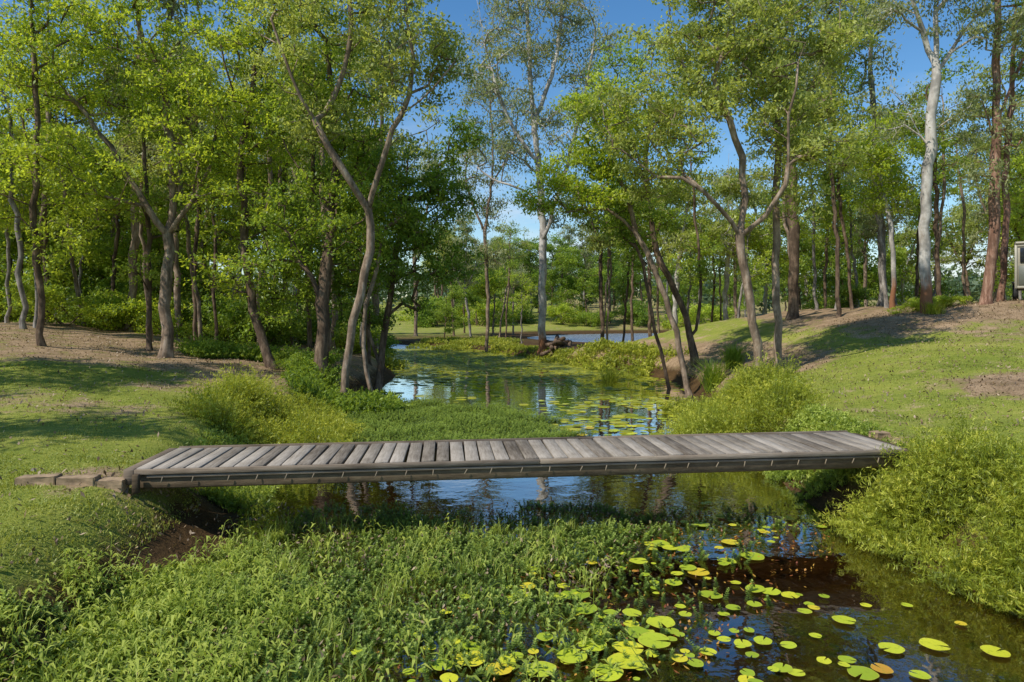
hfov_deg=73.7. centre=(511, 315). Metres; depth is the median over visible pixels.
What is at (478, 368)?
distant lily pads
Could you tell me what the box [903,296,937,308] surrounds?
shrub
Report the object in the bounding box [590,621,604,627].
lily pad
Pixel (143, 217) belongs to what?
broadleaf tree
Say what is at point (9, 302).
sapling tree
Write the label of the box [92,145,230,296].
woodland tree
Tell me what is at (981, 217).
gum tree
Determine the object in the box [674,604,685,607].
lily pad
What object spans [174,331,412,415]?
fern bank
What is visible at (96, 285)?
shrub
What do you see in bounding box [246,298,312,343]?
shrub
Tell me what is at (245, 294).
shrub
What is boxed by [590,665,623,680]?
lily pad
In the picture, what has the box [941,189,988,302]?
gum tree
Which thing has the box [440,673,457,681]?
lily pad
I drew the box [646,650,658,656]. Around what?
lily pad
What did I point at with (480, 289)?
woodland tree
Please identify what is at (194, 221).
woodland tree
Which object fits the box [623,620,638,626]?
lily pad
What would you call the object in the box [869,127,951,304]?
sapling tree
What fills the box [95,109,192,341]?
sapling tree
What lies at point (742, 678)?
lily pad
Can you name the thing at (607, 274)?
sapling tree
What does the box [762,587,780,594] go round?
lily pad
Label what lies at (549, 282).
woodland tree
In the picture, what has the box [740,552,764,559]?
lily pad
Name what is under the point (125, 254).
woodland tree
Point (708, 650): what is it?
lily pad
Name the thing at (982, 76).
sapling tree
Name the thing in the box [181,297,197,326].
shrub
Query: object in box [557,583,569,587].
lily pad
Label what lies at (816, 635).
lily pad
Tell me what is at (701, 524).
lily pad
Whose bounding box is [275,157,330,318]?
gum tree
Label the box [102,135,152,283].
gum tree
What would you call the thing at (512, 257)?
sapling tree
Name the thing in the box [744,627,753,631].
lily pad
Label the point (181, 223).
woodland tree
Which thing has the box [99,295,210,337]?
shrub
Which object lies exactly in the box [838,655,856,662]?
lily pad
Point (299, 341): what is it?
shrub
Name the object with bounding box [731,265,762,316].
woodland tree
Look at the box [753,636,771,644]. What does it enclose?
lily pad
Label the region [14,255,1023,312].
distant woodland
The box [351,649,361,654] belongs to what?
lily pad
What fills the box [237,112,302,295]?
gum tree
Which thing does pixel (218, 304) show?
shrub
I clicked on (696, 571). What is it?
lily pad
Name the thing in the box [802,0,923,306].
gum tree
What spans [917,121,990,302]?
sapling tree
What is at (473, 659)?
lily pad
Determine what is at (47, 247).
sapling tree
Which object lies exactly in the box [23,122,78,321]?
gum tree
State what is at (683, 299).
shrub
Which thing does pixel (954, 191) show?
sapling tree
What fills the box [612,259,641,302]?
woodland tree
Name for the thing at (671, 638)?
lily pad
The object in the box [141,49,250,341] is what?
sapling tree
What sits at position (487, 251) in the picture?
gum tree
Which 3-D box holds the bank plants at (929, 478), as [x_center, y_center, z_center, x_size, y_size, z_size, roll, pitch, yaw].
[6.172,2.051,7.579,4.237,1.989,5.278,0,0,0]
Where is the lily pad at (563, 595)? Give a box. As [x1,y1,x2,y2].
[553,593,567,599]
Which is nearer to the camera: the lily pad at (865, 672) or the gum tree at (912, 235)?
the lily pad at (865, 672)
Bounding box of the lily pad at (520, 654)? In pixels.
[512,652,523,657]
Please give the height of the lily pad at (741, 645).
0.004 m
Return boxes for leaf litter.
[0,299,1023,568]
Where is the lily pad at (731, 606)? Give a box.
[725,604,740,609]
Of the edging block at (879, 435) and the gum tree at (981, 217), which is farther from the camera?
the gum tree at (981, 217)
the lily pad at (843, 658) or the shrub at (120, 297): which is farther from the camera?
the shrub at (120, 297)
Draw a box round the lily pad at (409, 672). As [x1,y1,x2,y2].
[402,668,414,673]
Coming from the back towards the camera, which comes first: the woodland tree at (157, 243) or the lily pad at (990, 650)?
the woodland tree at (157, 243)
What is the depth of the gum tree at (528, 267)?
136.17 m
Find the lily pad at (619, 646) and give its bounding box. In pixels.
[614,641,643,653]
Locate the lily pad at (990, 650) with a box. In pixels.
[980,645,1010,656]
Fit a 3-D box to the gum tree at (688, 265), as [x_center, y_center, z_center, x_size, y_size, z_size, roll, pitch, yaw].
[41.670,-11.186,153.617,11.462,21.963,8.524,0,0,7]
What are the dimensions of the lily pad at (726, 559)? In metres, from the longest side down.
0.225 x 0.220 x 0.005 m
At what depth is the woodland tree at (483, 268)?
124.93 m
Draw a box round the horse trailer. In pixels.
[1011,241,1023,300]
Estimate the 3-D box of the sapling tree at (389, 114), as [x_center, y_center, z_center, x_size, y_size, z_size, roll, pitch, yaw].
[-8.787,-5.561,34.139,5.786,15.187,6.196,-5,-5,34]
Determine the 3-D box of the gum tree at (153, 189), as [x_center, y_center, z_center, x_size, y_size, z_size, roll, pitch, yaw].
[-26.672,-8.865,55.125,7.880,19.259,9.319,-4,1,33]
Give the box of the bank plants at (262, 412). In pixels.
[158,361,372,444]
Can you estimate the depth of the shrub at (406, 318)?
134.21 m
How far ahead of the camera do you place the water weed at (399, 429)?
7.76 m
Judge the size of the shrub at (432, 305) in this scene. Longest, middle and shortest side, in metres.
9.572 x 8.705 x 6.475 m
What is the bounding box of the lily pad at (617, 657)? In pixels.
[607,652,643,668]
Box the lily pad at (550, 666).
[526,661,556,676]
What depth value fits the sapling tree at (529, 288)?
65.35 m
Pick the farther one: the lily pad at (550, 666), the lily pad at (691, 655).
the lily pad at (691, 655)
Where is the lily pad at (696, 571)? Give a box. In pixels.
[688,568,709,575]
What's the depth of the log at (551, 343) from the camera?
46.93 m
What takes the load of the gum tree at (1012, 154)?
on the ground at (848, 578)
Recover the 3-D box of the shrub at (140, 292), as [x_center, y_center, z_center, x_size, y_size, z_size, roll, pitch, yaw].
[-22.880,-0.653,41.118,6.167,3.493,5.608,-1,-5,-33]
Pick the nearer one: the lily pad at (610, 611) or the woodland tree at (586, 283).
the lily pad at (610, 611)
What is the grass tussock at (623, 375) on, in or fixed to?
on the ground at (848, 578)
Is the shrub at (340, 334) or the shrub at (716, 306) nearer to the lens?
the shrub at (340, 334)
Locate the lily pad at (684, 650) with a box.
[680,649,689,652]
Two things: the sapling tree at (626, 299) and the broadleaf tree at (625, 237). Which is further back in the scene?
the sapling tree at (626, 299)
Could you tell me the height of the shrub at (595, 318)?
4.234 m
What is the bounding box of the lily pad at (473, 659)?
[456,650,485,665]
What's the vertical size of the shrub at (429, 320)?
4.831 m
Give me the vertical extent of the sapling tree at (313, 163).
13.372 m
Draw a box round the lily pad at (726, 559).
[719,558,736,563]
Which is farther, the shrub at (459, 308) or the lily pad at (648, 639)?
the shrub at (459, 308)
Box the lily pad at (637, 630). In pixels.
[628,626,648,637]
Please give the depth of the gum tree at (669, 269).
138.87 m
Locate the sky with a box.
[0,0,1023,298]
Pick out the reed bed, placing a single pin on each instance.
(650, 352)
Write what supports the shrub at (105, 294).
on the ground at (848, 578)
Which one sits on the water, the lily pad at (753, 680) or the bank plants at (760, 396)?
the lily pad at (753, 680)
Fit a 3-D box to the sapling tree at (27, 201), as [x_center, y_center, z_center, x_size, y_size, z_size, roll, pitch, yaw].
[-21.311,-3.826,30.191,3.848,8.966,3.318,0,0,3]
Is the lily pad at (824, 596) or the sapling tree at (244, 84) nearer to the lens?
the lily pad at (824, 596)
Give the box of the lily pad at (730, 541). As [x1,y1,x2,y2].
[721,539,738,544]
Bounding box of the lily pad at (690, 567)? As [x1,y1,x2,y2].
[679,564,696,570]
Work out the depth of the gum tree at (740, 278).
137.15 m
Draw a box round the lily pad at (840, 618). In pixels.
[832,615,855,623]
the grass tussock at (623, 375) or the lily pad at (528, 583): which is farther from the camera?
the grass tussock at (623, 375)
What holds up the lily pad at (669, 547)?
on the water
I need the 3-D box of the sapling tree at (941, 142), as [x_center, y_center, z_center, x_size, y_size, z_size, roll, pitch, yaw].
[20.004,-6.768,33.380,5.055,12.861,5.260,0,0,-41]
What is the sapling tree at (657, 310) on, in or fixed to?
on the ground at (848, 578)
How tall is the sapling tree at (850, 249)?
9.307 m
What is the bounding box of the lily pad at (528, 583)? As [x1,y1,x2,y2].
[520,582,534,588]
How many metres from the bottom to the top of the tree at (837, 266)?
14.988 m
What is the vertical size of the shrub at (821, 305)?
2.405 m
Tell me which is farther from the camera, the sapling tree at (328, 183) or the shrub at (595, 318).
the shrub at (595, 318)
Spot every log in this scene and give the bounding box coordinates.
[540,349,551,356]
[545,340,569,346]
[553,335,558,344]
[556,340,567,345]
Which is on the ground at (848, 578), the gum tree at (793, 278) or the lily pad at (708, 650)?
the gum tree at (793, 278)
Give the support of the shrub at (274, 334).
on the ground at (848, 578)
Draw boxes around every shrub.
[0,271,58,321]
[0,272,16,320]
[0,279,138,326]
[0,281,124,329]
[0,285,73,322]
[52,275,128,322]
[60,289,183,327]
[70,301,161,333]
[87,272,189,325]
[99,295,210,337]
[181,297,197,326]
[181,302,223,330]
[186,305,239,338]
[200,284,261,312]
[201,291,268,341]
[203,305,314,346]
[204,291,301,346]
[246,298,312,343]
[272,350,330,371]
[284,317,314,344]
[287,295,400,342]
[289,312,391,353]
[292,349,314,365]
[299,347,344,380]
[378,333,399,353]
[394,296,457,321]
[409,296,457,326]
[413,307,455,327]
[429,296,468,321]
[449,298,503,324]
[454,300,519,325]
[514,308,537,323]
[538,301,581,323]
[573,309,610,326]
[578,308,616,324]
[612,302,646,321]
[617,298,660,326]
[655,302,733,328]
[660,295,692,313]
[678,303,733,327]
[697,303,734,319]
[800,296,871,309]
[824,281,874,307]
[887,297,937,314]
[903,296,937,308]
[910,294,959,311]
[934,293,974,306]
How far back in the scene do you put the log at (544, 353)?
46.20 m
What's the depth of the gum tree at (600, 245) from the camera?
50.34 m
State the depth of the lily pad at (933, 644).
6.17 m
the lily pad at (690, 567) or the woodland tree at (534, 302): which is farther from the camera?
the woodland tree at (534, 302)
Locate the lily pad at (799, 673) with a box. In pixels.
[788,669,804,675]
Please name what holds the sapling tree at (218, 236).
on the ground at (848, 578)
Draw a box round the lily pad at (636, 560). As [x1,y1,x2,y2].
[629,558,647,563]
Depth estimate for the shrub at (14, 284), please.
39.19 m
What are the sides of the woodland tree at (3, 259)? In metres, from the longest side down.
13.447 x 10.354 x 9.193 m
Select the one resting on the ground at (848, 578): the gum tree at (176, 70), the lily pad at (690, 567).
the gum tree at (176, 70)
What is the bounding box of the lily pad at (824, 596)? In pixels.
[818,594,829,597]
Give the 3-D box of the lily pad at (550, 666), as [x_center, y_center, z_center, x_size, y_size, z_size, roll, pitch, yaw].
[0.234,2.955,5.716,0.266,0.007,0.280,-2,-2,25]
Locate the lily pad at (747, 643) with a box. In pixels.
[734,639,751,646]
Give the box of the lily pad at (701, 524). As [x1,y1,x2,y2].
[694,522,708,526]
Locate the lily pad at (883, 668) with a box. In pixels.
[870,663,893,673]
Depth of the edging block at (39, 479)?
8.48 m
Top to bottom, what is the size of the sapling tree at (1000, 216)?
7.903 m
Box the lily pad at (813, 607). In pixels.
[808,605,819,609]
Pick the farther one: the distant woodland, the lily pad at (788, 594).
the distant woodland
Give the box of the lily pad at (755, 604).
[747,601,761,606]
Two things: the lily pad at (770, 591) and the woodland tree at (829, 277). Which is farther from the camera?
the woodland tree at (829, 277)
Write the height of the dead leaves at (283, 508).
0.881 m
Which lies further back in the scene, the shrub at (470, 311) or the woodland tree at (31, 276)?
the shrub at (470, 311)
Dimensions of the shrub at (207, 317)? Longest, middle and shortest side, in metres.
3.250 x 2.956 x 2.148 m
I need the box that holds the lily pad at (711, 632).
[708,630,720,635]
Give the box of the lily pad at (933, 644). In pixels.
[919,638,950,650]
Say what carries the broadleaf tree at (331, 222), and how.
on the ground at (848, 578)
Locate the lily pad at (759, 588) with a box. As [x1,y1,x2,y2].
[745,584,764,591]
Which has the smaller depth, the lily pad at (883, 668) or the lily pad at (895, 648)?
the lily pad at (883, 668)
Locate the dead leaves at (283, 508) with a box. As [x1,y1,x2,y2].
[0,487,695,681]
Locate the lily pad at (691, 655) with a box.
[685,653,694,657]
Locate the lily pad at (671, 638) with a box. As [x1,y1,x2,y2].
[668,636,676,640]
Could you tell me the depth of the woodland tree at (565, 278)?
132.84 m
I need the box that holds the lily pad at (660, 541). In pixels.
[651,540,669,546]
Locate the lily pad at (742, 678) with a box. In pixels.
[738,675,753,681]
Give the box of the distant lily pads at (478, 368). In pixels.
[347,348,688,439]
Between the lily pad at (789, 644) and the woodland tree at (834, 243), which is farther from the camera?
the woodland tree at (834, 243)
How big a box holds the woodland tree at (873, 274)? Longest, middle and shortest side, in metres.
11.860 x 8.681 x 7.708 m
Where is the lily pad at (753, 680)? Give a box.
[747,678,762,681]
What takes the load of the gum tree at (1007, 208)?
on the ground at (848, 578)
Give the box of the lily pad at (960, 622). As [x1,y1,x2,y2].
[954,621,966,624]
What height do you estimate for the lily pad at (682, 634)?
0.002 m
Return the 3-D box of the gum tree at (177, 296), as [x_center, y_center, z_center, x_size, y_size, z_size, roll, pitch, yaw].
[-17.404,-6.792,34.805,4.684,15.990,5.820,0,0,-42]
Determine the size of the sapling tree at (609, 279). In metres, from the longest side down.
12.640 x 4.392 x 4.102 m
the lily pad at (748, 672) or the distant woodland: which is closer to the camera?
the lily pad at (748, 672)
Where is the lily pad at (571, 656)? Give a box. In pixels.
[556,648,586,662]
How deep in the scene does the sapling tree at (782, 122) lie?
40.00 m
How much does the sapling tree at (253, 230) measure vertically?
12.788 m
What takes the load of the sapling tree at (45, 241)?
on the ground at (848, 578)
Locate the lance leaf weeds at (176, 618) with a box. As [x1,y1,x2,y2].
[0,502,664,681]
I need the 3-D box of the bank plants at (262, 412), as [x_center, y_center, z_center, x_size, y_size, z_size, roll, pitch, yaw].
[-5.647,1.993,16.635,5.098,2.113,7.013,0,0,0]
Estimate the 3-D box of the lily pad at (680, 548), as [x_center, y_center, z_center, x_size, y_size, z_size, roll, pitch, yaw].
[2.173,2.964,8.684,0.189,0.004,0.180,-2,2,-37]
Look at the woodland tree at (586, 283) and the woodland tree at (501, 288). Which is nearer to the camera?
the woodland tree at (586, 283)
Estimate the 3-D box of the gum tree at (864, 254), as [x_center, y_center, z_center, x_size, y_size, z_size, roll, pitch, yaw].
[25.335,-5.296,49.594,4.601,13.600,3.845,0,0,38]
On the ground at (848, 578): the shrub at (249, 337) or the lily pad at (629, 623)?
the shrub at (249, 337)
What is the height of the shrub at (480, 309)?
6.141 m
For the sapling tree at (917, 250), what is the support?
on the ground at (848, 578)
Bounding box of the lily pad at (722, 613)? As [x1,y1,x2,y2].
[717,611,729,615]
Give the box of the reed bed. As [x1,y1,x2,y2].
[336,334,698,376]
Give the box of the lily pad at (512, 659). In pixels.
[499,654,518,663]
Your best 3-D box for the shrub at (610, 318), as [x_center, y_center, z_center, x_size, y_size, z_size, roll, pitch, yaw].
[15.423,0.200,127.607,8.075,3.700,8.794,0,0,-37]
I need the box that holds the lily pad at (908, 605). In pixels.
[902,603,912,606]
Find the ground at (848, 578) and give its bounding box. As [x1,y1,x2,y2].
[0,288,1023,681]
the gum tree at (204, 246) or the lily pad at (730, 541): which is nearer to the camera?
the lily pad at (730, 541)
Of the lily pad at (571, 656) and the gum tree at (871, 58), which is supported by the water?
the lily pad at (571, 656)
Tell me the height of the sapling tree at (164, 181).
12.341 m
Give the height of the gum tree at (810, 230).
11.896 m
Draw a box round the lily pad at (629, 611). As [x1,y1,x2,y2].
[622,608,641,615]
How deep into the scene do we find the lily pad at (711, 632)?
6.42 m
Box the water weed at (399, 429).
[0,396,835,681]
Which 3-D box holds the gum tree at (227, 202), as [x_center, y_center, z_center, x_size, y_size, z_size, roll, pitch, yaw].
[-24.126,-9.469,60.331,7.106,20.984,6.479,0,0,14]
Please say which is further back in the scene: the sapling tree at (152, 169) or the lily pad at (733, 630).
the sapling tree at (152, 169)
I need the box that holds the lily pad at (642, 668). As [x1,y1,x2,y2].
[630,660,647,669]
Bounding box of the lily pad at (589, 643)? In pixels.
[578,639,606,651]
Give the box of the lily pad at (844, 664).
[838,661,849,666]
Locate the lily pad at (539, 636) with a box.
[536,633,552,640]
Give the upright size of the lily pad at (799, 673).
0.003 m
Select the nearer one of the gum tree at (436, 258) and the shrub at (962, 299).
the shrub at (962, 299)
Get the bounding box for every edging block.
[14,473,62,485]
[56,474,101,485]
[95,477,129,492]
[868,430,890,439]
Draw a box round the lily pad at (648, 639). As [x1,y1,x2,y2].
[638,632,669,647]
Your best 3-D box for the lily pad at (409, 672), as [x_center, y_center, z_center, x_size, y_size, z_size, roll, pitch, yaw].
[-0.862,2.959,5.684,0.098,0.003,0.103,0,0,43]
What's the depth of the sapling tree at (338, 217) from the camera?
39.56 m
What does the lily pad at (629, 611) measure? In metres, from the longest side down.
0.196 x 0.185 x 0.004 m
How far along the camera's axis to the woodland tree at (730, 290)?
123.72 m
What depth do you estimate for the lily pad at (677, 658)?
5.90 m
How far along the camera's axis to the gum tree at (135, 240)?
34.74 m
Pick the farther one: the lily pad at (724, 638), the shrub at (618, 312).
the shrub at (618, 312)
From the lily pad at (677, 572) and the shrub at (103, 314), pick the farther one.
the shrub at (103, 314)
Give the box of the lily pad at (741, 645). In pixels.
[735,643,745,647]
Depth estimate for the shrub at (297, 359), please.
24.52 m
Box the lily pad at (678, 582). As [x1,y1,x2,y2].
[665,579,681,585]
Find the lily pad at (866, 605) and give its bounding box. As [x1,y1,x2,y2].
[860,603,871,606]
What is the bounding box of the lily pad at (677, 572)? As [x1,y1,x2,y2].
[671,571,683,574]
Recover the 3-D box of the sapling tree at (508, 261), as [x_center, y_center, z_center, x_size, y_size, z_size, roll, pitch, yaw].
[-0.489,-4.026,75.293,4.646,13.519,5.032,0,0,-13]
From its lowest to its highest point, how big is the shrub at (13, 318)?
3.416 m
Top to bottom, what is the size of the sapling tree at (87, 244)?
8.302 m
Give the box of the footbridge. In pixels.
[123,430,913,493]
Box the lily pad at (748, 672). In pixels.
[740,668,754,676]
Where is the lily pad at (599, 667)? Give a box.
[595,664,610,672]
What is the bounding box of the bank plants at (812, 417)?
[0,403,922,681]
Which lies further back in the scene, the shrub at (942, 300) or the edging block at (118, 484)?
the shrub at (942, 300)
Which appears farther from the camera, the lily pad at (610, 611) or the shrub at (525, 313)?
the shrub at (525, 313)
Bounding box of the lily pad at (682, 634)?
[674,632,684,636]
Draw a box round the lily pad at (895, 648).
[878,642,904,653]
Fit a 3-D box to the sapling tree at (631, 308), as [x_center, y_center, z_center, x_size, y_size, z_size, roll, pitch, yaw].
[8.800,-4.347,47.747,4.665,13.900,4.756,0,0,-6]
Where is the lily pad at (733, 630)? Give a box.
[729,628,738,632]
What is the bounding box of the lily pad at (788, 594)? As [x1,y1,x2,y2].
[781,591,799,597]
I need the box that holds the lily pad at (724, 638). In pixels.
[717,636,730,641]
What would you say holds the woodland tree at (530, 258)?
on the ground at (848, 578)
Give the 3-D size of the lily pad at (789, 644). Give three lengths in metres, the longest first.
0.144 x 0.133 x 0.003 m
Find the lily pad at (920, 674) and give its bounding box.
[909,670,930,678]
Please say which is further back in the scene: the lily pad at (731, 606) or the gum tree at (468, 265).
the gum tree at (468, 265)
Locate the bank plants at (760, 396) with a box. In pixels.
[651,346,839,434]
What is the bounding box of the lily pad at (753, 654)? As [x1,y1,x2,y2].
[745,651,758,657]
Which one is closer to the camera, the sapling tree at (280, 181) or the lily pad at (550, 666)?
the lily pad at (550, 666)
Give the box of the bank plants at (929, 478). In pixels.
[810,402,1023,618]
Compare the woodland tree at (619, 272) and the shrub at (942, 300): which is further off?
the woodland tree at (619, 272)
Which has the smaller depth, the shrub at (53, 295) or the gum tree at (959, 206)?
the shrub at (53, 295)
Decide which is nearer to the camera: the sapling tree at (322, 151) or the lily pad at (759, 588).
the lily pad at (759, 588)
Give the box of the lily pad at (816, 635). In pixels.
[809,633,821,637]
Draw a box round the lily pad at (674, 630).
[667,628,678,633]
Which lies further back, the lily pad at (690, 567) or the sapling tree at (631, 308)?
the sapling tree at (631, 308)
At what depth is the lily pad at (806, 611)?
6.88 m
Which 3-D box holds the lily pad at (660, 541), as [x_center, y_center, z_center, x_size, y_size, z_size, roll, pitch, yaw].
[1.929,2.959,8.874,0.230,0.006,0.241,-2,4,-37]
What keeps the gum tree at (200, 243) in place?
on the ground at (848, 578)
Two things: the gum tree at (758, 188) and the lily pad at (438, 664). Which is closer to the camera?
the lily pad at (438, 664)
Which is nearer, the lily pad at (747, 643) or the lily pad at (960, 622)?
the lily pad at (747, 643)
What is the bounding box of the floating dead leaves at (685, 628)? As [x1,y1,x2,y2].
[324,502,834,680]
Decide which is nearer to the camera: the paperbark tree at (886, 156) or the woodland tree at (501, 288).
the paperbark tree at (886, 156)
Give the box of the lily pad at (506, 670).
[486,662,511,674]
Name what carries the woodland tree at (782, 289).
on the ground at (848, 578)
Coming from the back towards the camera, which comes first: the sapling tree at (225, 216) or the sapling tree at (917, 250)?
the sapling tree at (917, 250)
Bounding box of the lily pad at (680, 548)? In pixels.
[677,546,689,550]
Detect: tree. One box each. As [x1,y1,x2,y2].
[0,0,129,324]
[0,0,169,345]
[0,0,292,357]
[0,43,100,322]
[0,49,64,328]
[0,69,70,144]
[0,108,41,221]
[0,124,111,286]
[0,132,22,210]
[0,135,41,322]
[0,139,129,320]
[0,142,71,327]
[0,166,192,298]
[1,140,99,267]
[2,216,100,320]
[4,69,107,325]
[6,118,57,275]
[8,187,68,256]
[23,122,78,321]
[47,186,122,320]
[68,232,125,296]
[69,123,158,220]
[71,121,164,295]
[73,33,208,350]
[74,36,225,289]
[76,0,234,331]
[85,219,208,300]
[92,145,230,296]
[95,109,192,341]
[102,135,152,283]
[104,102,206,305]
[114,42,234,338]
[117,131,202,294]
[120,160,203,269]
[123,30,216,336]
[137,121,320,307]
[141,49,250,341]
[166,0,345,369]
[166,132,259,339]
[183,205,228,289]
[188,202,204,302]
[191,139,248,327]
[192,63,246,326]
[202,120,260,290]
[205,10,320,344]
[205,121,292,302]
[214,104,259,283]
[216,52,283,299]
[219,0,426,376]
[219,78,328,343]
[229,0,492,396]
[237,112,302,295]
[246,76,341,341]
[246,228,361,351]
[249,82,311,346]
[250,47,381,352]
[255,171,320,305]
[261,45,370,351]
[262,29,373,235]
[275,38,410,353]
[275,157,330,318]
[285,175,383,328]
[293,126,369,327]
[296,108,498,391]
[305,153,382,327]
[321,169,433,390]
[325,147,413,365]
[331,168,393,357]
[332,3,436,350]
[388,145,443,335]
[417,222,448,297]
[419,250,443,301]
[430,284,471,337]
[431,229,453,295]
[434,225,474,335]
[439,212,479,325]
[442,0,631,353]
[443,234,504,336]
[449,252,484,332]
[452,64,544,351]
[469,268,533,335]
[471,256,500,325]
[482,237,510,272]
[487,221,529,338]
[489,236,506,300]
[490,222,532,337]
[493,258,512,314]
[496,253,537,307]
[500,69,692,394]
[501,243,529,333]
[503,236,555,322]
[504,272,537,343]
[514,239,538,319]
[532,258,555,312]
[534,251,580,305]
[536,232,583,320]
[546,245,611,323]
[555,172,627,338]
[555,221,602,314]
[556,222,577,302]
[566,0,881,366]
[572,254,598,295]
[582,23,736,366]
[585,204,619,320]
[585,233,627,323]
[586,184,670,388]
[587,186,619,339]
[593,252,634,310]
[593,266,620,299]
[603,180,687,336]
[605,235,642,342]
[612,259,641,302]
[615,159,663,340]
[617,242,661,305]
[638,269,672,306]
[649,166,749,328]
[652,265,702,308]
[654,193,683,333]
[654,253,712,311]
[658,233,677,317]
[666,209,721,323]
[677,219,717,314]
[680,191,722,313]
[682,229,695,304]
[685,210,751,321]
[687,0,891,318]
[690,155,800,319]
[703,162,758,317]
[707,231,736,320]
[707,250,762,318]
[708,0,886,367]
[714,168,804,314]
[725,209,772,317]
[725,256,749,316]
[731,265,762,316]
[734,120,823,256]
[739,35,817,229]
[748,189,846,309]
[752,263,769,303]
[760,207,830,308]
[763,264,787,310]
[767,228,820,285]
[769,199,831,271]
[781,14,879,317]
[797,162,850,309]
[799,86,878,309]
[799,185,861,309]
[799,225,862,305]
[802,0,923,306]
[803,184,878,298]
[806,182,872,306]
[808,120,868,307]
[825,116,934,308]
[834,202,919,306]
[837,104,941,307]
[839,160,889,306]
[849,0,1023,313]
[866,44,985,296]
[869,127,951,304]
[870,220,959,304]
[872,224,961,298]
[884,126,965,297]
[886,133,969,243]
[900,182,980,297]
[901,74,991,297]
[914,202,986,302]
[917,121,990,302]
[941,0,1023,304]
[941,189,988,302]
[950,128,1021,299]
[951,0,1023,300]
[954,55,1023,300]
[959,137,1023,195]
[962,140,1023,291]
[976,177,1023,281]
[978,131,1023,226]
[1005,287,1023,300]
[1007,224,1023,299]
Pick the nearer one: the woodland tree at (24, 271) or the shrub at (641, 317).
the woodland tree at (24, 271)
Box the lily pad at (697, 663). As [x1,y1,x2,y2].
[687,659,703,666]
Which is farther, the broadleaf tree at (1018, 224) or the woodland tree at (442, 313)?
the woodland tree at (442, 313)
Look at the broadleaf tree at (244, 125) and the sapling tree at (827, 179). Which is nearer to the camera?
the broadleaf tree at (244, 125)
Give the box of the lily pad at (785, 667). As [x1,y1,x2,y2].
[772,662,792,671]
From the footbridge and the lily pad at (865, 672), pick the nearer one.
the lily pad at (865, 672)
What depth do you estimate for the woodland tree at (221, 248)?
41.77 m
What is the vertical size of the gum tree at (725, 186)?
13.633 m
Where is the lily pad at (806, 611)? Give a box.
[797,608,811,613]
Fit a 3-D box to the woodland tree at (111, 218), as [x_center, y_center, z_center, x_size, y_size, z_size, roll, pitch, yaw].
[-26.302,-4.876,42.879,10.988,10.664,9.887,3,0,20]
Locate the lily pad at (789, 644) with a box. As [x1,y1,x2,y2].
[780,641,796,648]
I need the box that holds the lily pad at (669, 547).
[662,545,677,549]
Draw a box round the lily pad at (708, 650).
[699,648,716,654]
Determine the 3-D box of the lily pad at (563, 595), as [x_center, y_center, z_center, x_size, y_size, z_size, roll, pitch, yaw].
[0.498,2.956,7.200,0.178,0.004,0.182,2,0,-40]
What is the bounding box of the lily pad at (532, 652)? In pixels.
[528,648,538,653]
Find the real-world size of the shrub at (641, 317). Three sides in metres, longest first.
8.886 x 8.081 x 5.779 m
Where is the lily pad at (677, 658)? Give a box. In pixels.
[671,654,687,661]
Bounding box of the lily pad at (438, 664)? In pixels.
[431,658,453,670]
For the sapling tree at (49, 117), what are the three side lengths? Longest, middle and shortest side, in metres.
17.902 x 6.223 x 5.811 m
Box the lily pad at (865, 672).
[847,665,878,679]
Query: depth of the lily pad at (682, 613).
6.80 m
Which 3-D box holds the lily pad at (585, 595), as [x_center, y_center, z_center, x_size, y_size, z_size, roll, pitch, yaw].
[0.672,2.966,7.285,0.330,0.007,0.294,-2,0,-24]
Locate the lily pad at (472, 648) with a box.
[454,641,480,652]
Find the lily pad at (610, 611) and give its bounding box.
[603,609,614,613]
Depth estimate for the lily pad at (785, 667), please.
5.79 m
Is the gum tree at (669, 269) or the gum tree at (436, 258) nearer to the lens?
the gum tree at (669, 269)
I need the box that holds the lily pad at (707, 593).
[700,590,722,598]
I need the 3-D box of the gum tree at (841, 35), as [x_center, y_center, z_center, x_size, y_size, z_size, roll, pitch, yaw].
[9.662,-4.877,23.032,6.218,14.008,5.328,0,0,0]
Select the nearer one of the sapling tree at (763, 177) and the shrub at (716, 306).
the sapling tree at (763, 177)
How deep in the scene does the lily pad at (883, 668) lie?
5.76 m
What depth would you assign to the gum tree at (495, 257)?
129.97 m
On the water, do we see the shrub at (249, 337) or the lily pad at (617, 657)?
the lily pad at (617, 657)
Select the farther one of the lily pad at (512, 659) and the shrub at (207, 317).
the shrub at (207, 317)
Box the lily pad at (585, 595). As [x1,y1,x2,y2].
[562,588,589,599]
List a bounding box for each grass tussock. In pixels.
[583,364,631,383]
[619,370,639,378]
[686,355,733,391]
[709,340,752,369]
[921,301,946,313]
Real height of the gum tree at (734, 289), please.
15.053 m
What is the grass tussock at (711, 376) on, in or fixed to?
on the ground at (848, 578)
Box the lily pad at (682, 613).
[679,611,691,615]
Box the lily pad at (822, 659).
[817,656,831,663]
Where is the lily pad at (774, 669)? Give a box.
[767,666,779,671]
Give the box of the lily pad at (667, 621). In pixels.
[646,616,674,627]
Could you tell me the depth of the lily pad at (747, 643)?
6.22 m
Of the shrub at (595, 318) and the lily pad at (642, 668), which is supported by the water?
the lily pad at (642, 668)
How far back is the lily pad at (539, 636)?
6.31 m
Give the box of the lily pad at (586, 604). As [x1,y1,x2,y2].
[572,602,597,613]

